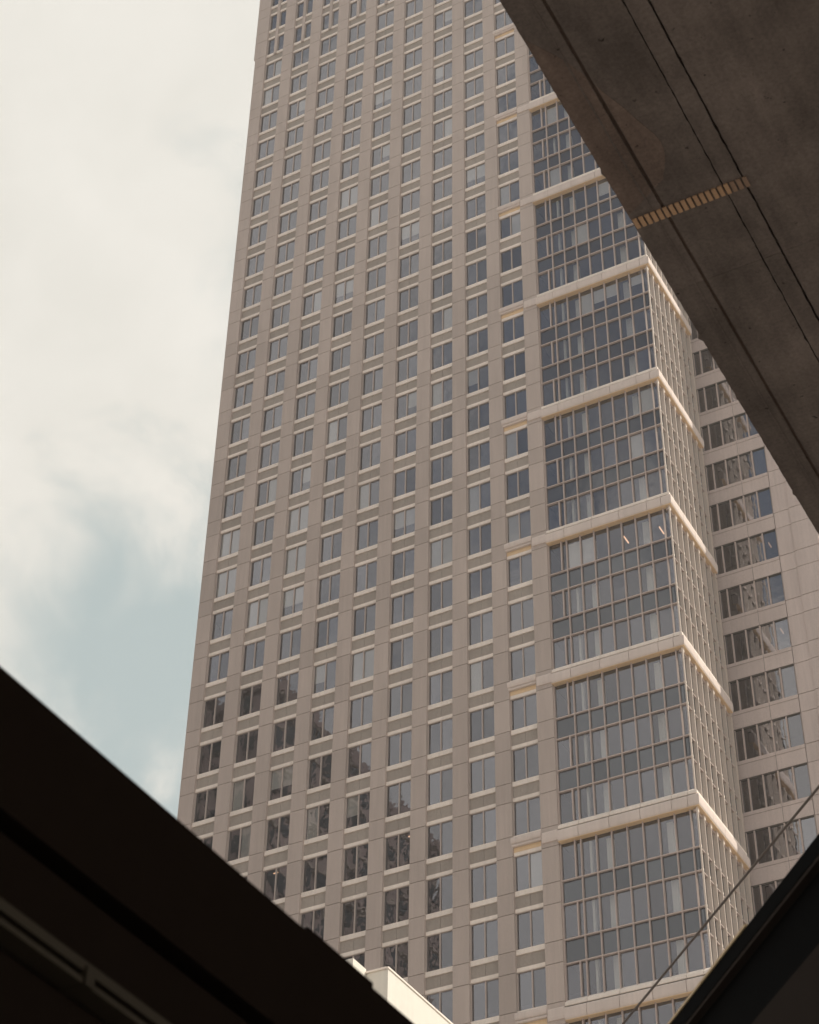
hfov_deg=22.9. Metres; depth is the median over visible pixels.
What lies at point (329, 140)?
window
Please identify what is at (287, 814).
window
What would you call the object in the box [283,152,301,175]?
window
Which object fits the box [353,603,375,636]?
window
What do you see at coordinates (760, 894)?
strip window
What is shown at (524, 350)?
window
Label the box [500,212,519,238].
window
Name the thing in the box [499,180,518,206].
window
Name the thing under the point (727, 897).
cable
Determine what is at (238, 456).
window
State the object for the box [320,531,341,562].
window
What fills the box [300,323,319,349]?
window
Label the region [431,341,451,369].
window
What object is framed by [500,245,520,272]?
window
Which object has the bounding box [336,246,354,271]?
window
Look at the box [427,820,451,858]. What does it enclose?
window
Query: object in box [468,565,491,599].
window
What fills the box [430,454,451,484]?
window
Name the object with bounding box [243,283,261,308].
window
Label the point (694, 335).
strip window
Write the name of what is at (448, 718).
window
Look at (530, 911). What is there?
window frame
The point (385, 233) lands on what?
window
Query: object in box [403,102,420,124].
window
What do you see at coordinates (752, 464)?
strip window
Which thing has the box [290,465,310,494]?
window
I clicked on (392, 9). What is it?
window
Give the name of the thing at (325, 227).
window
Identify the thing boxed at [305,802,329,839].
window
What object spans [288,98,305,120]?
window
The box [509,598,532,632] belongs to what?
window
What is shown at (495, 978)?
window frame
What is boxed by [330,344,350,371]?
window
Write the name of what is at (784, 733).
strip window
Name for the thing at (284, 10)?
window
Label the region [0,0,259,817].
sky
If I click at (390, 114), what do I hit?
window
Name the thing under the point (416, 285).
window
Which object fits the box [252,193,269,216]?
window
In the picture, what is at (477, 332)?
window
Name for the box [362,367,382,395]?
window
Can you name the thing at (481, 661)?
window
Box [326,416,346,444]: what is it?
window
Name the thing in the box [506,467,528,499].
window
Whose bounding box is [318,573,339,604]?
window
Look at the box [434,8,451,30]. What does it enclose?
window
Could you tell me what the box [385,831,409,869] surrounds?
window
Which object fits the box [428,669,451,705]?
window
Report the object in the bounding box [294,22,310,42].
window
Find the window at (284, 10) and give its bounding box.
[270,10,285,30]
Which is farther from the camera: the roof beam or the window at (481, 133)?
the window at (481, 133)
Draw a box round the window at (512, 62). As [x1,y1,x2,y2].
[496,62,514,85]
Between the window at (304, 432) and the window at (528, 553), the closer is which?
the window at (528, 553)
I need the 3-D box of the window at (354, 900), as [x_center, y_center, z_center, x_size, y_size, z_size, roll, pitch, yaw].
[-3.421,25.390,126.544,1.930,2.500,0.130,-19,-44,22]
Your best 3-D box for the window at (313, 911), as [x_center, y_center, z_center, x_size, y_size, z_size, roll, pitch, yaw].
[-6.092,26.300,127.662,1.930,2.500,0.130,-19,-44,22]
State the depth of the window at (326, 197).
174.95 m
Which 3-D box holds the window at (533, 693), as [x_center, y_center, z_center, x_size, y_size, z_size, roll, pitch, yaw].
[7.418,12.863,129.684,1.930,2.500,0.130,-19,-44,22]
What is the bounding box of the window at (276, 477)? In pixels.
[256,477,276,506]
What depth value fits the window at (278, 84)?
189.86 m
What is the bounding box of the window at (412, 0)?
[405,0,415,17]
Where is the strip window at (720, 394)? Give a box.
[697,381,736,412]
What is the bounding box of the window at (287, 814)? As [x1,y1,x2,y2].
[265,814,289,850]
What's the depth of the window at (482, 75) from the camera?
174.38 m
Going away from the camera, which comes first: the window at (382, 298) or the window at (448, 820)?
the window at (448, 820)
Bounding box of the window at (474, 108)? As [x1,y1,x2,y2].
[465,103,483,127]
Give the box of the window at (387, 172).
[370,172,388,196]
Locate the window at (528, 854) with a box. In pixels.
[515,850,540,891]
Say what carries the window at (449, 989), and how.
in the skyscraper
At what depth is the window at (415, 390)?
153.68 m
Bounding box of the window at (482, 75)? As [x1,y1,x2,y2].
[465,75,482,98]
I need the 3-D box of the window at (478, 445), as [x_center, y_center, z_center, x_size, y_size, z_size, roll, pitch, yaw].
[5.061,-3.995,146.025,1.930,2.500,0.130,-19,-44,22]
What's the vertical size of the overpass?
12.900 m
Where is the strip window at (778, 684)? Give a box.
[729,665,797,711]
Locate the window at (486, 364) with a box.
[467,364,487,393]
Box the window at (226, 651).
[206,651,228,683]
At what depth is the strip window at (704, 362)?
154.81 m
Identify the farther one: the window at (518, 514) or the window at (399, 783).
the window at (518, 514)
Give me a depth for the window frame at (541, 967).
117.41 m
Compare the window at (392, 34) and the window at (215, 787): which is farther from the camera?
the window at (392, 34)
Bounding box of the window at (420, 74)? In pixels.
[403,74,421,97]
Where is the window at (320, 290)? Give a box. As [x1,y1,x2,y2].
[302,290,321,316]
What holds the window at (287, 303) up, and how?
in the skyscraper
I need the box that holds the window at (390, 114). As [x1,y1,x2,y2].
[372,114,390,138]
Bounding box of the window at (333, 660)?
[313,660,335,693]
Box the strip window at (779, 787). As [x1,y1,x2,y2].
[740,763,811,812]
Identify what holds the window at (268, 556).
in the skyscraper
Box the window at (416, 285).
[398,285,417,312]
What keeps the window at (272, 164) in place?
in the skyscraper
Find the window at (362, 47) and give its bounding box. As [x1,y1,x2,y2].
[347,47,363,68]
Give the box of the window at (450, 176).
[433,176,451,201]
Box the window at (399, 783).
[386,779,410,816]
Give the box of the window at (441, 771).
[427,768,451,805]
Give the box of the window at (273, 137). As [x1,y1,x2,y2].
[257,137,274,159]
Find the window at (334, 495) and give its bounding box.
[322,491,343,521]
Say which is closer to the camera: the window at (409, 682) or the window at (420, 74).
the window at (409, 682)
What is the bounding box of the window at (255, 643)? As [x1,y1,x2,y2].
[242,639,264,671]
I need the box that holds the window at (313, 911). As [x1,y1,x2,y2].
[300,907,324,930]
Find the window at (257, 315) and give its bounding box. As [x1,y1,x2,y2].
[240,315,258,340]
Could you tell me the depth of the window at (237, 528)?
154.21 m
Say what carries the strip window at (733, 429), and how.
in the skyscraper
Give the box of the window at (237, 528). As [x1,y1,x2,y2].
[219,528,239,557]
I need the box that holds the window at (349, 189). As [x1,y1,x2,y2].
[339,185,357,209]
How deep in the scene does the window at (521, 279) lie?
155.42 m
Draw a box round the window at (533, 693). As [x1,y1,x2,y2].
[511,693,535,729]
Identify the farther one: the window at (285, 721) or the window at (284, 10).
the window at (284, 10)
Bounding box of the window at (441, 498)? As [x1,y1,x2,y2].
[430,494,451,525]
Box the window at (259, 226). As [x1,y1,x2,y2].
[249,222,266,246]
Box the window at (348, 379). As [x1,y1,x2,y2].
[328,379,348,407]
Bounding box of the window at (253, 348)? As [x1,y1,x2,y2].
[236,348,255,374]
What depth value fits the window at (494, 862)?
123.56 m
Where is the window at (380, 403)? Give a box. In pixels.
[361,403,381,431]
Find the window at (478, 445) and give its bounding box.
[467,441,489,471]
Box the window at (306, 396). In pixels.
[295,392,315,419]
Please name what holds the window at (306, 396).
in the skyscraper
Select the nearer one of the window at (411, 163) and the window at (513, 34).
the window at (411, 163)
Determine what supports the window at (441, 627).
in the skyscraper
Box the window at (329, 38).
[320,34,336,55]
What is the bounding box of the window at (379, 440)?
[359,440,380,470]
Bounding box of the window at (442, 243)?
[432,239,451,265]
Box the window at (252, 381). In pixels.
[233,381,252,408]
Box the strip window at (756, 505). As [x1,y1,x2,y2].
[710,489,773,531]
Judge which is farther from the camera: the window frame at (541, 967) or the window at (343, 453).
the window at (343, 453)
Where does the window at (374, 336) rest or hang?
in the skyscraper
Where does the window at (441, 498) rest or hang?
in the skyscraper
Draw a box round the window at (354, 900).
[341,896,366,935]
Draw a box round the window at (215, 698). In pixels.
[202,694,225,727]
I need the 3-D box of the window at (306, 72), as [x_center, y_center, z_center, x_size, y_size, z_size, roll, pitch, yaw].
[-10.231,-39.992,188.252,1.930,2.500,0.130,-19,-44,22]
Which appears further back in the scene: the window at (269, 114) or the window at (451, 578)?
the window at (269, 114)
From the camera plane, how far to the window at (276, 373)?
163.35 m
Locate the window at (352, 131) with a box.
[342,127,360,150]
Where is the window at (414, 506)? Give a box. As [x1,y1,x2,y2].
[393,506,414,537]
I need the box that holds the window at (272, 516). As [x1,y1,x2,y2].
[253,516,273,545]
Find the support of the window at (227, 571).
in the skyscraper
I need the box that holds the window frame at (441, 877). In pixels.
[426,874,452,914]
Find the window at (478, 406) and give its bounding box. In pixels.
[467,401,488,432]
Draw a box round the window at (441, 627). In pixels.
[429,623,451,657]
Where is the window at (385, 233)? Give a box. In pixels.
[368,233,386,258]
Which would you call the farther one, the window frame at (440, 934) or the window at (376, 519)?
the window at (376, 519)
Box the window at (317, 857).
[302,854,326,892]
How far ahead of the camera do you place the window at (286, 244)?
173.55 m
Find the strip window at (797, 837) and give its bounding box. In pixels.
[745,815,817,865]
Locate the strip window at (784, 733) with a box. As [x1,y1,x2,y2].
[734,713,804,761]
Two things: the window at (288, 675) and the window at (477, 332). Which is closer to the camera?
the window at (288, 675)
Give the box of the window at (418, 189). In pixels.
[401,189,419,214]
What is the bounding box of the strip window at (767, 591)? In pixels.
[719,572,785,618]
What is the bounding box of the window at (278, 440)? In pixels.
[259,440,279,468]
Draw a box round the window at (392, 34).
[376,34,392,55]
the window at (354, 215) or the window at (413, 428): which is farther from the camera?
the window at (354, 215)
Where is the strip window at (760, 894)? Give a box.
[751,881,780,915]
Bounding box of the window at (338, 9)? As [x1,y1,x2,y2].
[322,9,338,30]
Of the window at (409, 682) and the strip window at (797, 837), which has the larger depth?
the window at (409, 682)
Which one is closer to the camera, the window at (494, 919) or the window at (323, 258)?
the window at (494, 919)
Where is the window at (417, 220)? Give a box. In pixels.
[400,220,418,245]
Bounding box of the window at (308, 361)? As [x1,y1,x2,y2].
[297,357,317,384]
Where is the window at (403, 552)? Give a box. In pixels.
[392,548,413,580]
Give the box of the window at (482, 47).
[464,47,482,70]
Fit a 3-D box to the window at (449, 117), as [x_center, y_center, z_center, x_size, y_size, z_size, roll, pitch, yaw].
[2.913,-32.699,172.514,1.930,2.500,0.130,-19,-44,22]
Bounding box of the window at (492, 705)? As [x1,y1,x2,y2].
[469,705,493,742]
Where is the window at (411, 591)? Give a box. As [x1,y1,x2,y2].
[391,591,413,624]
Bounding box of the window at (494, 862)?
[470,862,496,902]
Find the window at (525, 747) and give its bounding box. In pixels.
[512,743,537,781]
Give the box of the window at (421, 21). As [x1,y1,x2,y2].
[405,21,421,43]
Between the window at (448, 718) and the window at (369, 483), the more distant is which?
the window at (369, 483)
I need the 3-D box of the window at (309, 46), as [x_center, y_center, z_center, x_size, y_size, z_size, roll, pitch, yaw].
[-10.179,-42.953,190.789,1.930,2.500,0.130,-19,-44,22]
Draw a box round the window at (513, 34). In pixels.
[495,34,513,57]
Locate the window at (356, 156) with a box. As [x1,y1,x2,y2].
[341,156,358,179]
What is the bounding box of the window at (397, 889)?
[383,885,408,925]
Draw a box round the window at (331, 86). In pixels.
[317,86,333,106]
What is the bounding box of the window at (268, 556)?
[249,556,270,586]
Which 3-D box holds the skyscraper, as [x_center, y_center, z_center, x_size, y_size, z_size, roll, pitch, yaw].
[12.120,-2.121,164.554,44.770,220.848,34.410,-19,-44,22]
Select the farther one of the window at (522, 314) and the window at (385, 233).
the window at (385, 233)
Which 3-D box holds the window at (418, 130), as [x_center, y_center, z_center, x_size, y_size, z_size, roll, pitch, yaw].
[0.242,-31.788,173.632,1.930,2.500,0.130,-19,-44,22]
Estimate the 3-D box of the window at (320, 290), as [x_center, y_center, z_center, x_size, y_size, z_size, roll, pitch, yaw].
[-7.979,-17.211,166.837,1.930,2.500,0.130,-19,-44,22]
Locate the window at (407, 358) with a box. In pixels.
[396,354,416,382]
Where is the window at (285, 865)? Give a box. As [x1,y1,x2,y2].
[262,865,286,899]
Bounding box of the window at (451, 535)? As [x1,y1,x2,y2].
[430,535,451,567]
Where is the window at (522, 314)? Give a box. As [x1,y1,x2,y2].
[502,314,522,343]
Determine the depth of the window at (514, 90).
170.86 m
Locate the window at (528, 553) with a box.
[508,553,531,586]
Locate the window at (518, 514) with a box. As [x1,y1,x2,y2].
[507,509,529,542]
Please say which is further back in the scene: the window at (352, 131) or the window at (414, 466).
the window at (352, 131)
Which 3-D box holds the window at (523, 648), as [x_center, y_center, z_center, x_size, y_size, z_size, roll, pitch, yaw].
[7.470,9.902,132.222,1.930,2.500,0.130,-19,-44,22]
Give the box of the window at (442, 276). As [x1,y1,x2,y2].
[432,272,451,298]
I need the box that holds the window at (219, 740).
[198,740,220,774]
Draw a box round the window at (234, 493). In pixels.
[222,489,243,518]
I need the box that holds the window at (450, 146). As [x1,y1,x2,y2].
[433,146,451,170]
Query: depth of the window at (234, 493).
156.83 m
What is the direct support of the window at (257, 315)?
in the skyscraper
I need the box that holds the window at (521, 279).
[501,279,521,307]
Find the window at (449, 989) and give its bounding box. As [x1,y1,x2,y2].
[426,989,452,1011]
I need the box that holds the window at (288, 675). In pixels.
[275,671,298,705]
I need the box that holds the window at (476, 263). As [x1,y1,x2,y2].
[466,259,485,285]
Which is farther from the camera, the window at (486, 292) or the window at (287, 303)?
the window at (287, 303)
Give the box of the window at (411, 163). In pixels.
[401,159,419,183]
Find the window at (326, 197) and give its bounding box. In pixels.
[309,197,326,221]
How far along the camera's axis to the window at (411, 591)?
140.96 m
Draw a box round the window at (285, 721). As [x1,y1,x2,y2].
[272,717,295,751]
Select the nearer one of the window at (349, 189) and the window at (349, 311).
the window at (349, 311)
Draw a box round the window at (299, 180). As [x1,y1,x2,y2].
[281,180,299,204]
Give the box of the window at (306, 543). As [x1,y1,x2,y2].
[284,543,306,574]
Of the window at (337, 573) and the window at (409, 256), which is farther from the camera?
the window at (409, 256)
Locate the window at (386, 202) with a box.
[369,202,387,227]
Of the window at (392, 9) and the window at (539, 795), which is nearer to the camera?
the window at (539, 795)
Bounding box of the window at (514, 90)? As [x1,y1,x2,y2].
[497,90,515,113]
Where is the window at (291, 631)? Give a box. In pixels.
[278,627,300,660]
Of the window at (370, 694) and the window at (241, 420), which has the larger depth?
the window at (241, 420)
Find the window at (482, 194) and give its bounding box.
[466,194,484,219]
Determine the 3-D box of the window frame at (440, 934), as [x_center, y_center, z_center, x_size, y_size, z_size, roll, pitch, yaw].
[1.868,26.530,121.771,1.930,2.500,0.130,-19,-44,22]
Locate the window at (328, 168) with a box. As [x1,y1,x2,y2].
[311,168,328,191]
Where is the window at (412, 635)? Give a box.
[389,635,412,669]
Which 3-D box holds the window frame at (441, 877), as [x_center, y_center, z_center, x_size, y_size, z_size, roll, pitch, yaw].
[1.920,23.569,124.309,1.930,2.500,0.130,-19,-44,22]
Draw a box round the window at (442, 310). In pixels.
[432,306,451,333]
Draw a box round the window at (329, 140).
[313,140,330,162]
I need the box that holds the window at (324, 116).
[315,112,332,134]
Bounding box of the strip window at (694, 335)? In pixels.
[689,318,697,339]
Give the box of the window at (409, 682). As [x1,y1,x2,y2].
[388,682,411,717]
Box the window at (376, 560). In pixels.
[354,560,376,592]
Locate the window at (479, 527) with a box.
[468,522,490,555]
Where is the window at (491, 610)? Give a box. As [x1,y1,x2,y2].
[468,610,491,645]
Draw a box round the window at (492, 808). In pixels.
[470,808,495,847]
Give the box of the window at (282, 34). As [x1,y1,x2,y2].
[267,34,283,54]
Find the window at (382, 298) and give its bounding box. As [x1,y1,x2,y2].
[365,298,384,324]
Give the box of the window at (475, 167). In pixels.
[465,162,484,188]
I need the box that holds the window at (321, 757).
[308,753,331,788]
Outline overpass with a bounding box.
[500,0,818,533]
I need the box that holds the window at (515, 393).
[504,388,525,418]
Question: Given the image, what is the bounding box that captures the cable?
[622,785,818,1023]
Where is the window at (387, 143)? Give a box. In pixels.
[371,143,389,166]
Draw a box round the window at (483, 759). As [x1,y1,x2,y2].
[469,755,494,793]
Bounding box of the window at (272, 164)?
[254,164,272,187]
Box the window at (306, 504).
[287,504,308,533]
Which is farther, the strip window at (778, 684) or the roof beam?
the strip window at (778, 684)
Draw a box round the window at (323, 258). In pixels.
[304,258,323,283]
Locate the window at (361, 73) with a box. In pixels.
[345,73,362,95]
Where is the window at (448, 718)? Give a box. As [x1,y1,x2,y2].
[428,718,451,754]
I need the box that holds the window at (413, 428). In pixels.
[395,428,415,457]
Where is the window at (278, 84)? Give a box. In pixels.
[262,84,279,105]
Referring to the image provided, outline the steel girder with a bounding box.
[0,666,413,1023]
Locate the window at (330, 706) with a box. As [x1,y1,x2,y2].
[310,706,333,740]
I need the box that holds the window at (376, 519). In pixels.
[356,519,377,550]
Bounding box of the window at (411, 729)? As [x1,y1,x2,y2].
[387,729,411,766]
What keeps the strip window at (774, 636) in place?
in the skyscraper
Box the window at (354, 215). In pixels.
[338,215,356,239]
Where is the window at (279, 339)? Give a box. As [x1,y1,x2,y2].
[268,335,287,361]
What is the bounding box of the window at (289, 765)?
[269,765,292,800]
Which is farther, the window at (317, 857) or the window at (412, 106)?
the window at (412, 106)
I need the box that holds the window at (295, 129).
[286,125,303,147]
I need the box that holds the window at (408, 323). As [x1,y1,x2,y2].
[397,319,417,346]
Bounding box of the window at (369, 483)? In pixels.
[358,479,379,509]
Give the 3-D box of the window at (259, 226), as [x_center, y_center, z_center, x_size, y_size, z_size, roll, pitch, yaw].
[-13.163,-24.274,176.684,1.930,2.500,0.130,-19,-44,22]
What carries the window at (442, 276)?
in the skyscraper
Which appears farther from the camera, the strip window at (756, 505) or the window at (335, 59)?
the window at (335, 59)
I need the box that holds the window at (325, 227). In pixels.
[307,227,325,252]
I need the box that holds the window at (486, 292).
[466,292,486,320]
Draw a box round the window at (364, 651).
[351,648,373,681]
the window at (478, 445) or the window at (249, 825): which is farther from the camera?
the window at (478, 445)
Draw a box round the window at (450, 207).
[433,207,451,232]
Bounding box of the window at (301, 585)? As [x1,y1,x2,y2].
[281,585,303,616]
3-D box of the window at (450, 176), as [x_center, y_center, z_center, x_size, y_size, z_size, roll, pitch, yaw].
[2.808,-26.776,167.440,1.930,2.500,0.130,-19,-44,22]
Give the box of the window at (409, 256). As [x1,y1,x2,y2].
[399,252,418,278]
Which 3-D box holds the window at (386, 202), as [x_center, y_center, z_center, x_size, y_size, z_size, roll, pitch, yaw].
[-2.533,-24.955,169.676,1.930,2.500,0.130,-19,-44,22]
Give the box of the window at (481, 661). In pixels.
[469,657,492,692]
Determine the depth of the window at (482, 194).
164.37 m
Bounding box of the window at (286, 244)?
[276,240,294,264]
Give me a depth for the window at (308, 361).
162.20 m
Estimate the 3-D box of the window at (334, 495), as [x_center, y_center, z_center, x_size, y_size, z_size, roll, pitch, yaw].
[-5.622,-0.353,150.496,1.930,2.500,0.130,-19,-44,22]
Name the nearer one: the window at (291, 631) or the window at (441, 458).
the window at (291, 631)
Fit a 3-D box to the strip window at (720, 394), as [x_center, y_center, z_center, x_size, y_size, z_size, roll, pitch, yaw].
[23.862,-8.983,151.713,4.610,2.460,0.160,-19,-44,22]
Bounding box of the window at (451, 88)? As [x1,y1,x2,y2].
[434,88,451,111]
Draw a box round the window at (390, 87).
[373,87,391,110]
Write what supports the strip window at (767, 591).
in the skyscraper
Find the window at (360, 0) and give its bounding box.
[350,0,360,17]
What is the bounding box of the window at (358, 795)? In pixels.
[345,791,369,828]
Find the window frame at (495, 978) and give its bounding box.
[471,978,498,1021]
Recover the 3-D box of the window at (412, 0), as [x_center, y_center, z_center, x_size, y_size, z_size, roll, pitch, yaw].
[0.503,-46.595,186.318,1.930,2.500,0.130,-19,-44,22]
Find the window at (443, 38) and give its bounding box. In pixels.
[434,34,451,56]
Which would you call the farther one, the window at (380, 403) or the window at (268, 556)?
the window at (380, 403)
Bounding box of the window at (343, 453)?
[324,453,345,482]
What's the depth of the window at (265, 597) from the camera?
148.08 m
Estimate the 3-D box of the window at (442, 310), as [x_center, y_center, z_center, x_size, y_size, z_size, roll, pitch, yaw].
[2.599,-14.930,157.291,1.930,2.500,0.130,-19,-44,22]
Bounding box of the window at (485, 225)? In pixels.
[466,225,485,252]
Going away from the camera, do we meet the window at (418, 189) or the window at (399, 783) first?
the window at (399, 783)
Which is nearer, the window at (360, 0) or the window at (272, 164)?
the window at (272, 164)
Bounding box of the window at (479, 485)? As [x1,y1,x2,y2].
[468,481,489,512]
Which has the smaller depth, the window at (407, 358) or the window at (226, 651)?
the window at (226, 651)
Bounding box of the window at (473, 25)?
[464,21,481,43]
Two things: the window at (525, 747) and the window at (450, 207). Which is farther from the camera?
the window at (450, 207)
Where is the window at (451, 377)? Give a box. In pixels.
[431,377,451,406]
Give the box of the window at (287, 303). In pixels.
[271,303,289,328]
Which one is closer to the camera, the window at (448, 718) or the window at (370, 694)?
the window at (448, 718)
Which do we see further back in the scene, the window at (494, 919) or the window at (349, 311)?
the window at (349, 311)
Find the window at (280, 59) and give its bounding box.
[265,59,281,79]
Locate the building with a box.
[347,958,452,1023]
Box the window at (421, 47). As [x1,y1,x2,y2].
[404,47,421,69]
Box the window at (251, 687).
[238,683,261,716]
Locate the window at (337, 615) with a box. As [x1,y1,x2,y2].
[315,615,337,648]
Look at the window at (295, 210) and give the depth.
176.02 m
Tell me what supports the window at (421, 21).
in the skyscraper
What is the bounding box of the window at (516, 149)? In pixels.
[498,149,517,174]
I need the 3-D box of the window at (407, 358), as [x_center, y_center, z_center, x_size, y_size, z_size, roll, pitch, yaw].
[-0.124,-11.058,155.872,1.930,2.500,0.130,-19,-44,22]
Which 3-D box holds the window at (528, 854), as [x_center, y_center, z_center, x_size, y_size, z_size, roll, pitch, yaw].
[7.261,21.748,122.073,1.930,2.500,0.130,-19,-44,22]
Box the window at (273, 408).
[262,404,282,431]
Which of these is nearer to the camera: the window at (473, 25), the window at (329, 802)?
the window at (329, 802)
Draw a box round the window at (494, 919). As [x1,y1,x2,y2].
[471,919,497,960]
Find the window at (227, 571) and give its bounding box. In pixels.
[215,567,236,597]
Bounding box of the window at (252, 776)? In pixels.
[231,776,254,811]
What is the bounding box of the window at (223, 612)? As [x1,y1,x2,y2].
[211,608,232,639]
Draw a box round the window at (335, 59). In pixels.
[318,59,335,81]
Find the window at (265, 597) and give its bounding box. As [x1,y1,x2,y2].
[246,597,267,628]
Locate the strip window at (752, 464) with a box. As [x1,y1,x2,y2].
[705,447,767,490]
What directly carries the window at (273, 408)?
in the skyscraper
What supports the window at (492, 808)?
in the skyscraper
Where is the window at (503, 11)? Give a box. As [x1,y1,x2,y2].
[495,11,505,29]
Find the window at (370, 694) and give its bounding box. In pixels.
[349,694,372,728]
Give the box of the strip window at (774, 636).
[724,617,791,664]
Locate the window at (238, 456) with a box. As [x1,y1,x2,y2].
[226,452,246,480]
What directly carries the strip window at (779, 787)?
in the skyscraper
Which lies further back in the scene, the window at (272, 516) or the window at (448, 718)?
the window at (272, 516)
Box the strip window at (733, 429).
[701,412,757,451]
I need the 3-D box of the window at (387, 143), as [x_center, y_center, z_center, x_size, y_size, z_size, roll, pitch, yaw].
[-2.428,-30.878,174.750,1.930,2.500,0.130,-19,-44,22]
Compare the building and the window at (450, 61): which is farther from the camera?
the window at (450, 61)
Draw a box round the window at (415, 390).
[396,390,416,419]
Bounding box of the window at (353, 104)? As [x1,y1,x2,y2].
[344,100,361,122]
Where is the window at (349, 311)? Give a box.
[332,311,351,337]
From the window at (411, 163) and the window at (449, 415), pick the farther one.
the window at (411, 163)
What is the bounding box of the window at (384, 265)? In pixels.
[366,265,385,291]
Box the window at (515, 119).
[497,119,516,144]
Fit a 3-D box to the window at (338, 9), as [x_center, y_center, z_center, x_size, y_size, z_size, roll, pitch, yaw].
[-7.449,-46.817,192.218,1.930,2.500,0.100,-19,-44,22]
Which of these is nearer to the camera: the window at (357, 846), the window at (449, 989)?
the window at (449, 989)
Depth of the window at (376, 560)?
144.70 m
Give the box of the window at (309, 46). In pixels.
[292,46,309,67]
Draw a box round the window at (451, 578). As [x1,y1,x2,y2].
[429,578,451,612]
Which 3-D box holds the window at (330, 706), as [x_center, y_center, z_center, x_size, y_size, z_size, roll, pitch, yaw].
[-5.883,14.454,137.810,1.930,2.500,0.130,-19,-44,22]
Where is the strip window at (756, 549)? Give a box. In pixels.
[714,529,779,574]
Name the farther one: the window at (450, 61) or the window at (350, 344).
the window at (450, 61)
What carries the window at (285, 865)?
in the skyscraper
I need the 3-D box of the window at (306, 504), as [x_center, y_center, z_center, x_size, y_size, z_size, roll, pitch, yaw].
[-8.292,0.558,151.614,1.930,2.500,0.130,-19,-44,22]
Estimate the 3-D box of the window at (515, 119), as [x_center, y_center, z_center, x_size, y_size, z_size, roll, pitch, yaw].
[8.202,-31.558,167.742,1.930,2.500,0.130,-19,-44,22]
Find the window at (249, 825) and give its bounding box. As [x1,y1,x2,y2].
[226,825,250,861]
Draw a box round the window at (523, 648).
[510,644,534,680]
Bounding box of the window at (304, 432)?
[292,428,312,456]
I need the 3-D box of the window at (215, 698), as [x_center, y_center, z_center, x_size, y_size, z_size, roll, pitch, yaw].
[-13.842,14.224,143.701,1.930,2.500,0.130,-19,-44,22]
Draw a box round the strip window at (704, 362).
[693,350,718,375]
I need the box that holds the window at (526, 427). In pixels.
[505,427,526,458]
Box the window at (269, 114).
[260,110,276,132]
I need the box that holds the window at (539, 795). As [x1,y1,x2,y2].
[513,795,539,835]
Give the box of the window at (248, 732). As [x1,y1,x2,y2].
[235,729,257,762]
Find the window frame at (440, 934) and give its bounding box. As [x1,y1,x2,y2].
[426,930,452,971]
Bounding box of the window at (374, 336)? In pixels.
[364,332,383,359]
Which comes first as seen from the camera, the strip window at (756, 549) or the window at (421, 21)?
the strip window at (756, 549)
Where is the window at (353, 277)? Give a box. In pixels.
[334,277,353,303]
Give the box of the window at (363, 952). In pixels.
[344,952,364,958]
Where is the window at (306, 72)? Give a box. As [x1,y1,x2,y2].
[290,72,307,93]
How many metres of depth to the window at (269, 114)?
187.33 m
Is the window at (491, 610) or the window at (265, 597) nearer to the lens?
the window at (491, 610)
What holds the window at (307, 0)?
in the skyscraper
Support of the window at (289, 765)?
in the skyscraper
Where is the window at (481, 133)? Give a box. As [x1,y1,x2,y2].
[465,133,483,157]
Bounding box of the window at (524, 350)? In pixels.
[503,350,524,380]
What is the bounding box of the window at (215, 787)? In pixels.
[193,787,216,822]
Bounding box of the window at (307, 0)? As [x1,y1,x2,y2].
[296,0,308,18]
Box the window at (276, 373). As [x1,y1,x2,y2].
[265,369,284,396]
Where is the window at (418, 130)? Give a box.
[402,130,420,153]
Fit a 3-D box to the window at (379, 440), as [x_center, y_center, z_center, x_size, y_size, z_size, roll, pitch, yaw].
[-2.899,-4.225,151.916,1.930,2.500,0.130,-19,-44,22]
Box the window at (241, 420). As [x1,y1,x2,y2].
[230,416,249,443]
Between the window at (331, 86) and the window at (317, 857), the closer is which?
the window at (317, 857)
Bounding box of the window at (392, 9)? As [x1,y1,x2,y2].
[377,9,393,30]
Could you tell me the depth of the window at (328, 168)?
177.49 m
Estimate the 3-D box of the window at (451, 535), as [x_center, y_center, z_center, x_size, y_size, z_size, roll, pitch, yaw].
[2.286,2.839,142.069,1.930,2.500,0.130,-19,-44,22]
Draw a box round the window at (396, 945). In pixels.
[382,941,407,972]
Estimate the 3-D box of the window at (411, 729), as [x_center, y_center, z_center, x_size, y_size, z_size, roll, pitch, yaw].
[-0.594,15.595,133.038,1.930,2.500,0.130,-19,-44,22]
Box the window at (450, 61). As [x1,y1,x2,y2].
[434,61,451,83]
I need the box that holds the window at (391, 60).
[375,60,391,82]
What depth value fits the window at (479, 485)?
143.91 m
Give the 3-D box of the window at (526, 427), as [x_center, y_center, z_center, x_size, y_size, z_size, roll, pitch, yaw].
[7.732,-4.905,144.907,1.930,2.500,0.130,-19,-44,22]
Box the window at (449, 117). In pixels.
[433,117,451,141]
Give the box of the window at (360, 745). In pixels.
[347,742,370,777]
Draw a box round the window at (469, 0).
[464,0,474,17]
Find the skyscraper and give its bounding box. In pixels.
[177,0,818,1023]
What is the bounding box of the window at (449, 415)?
[431,415,451,444]
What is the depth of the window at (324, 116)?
182.59 m
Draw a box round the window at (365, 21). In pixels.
[348,21,365,42]
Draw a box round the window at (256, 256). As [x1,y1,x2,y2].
[246,252,264,276]
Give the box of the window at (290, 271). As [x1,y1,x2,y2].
[273,271,292,296]
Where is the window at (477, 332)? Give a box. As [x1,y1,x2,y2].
[466,327,487,356]
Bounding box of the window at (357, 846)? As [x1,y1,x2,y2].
[343,843,367,881]
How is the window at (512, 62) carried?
in the skyscraper
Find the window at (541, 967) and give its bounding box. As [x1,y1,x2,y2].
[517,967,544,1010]
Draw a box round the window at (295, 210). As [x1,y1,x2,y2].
[279,210,296,233]
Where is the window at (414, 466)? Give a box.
[394,466,415,496]

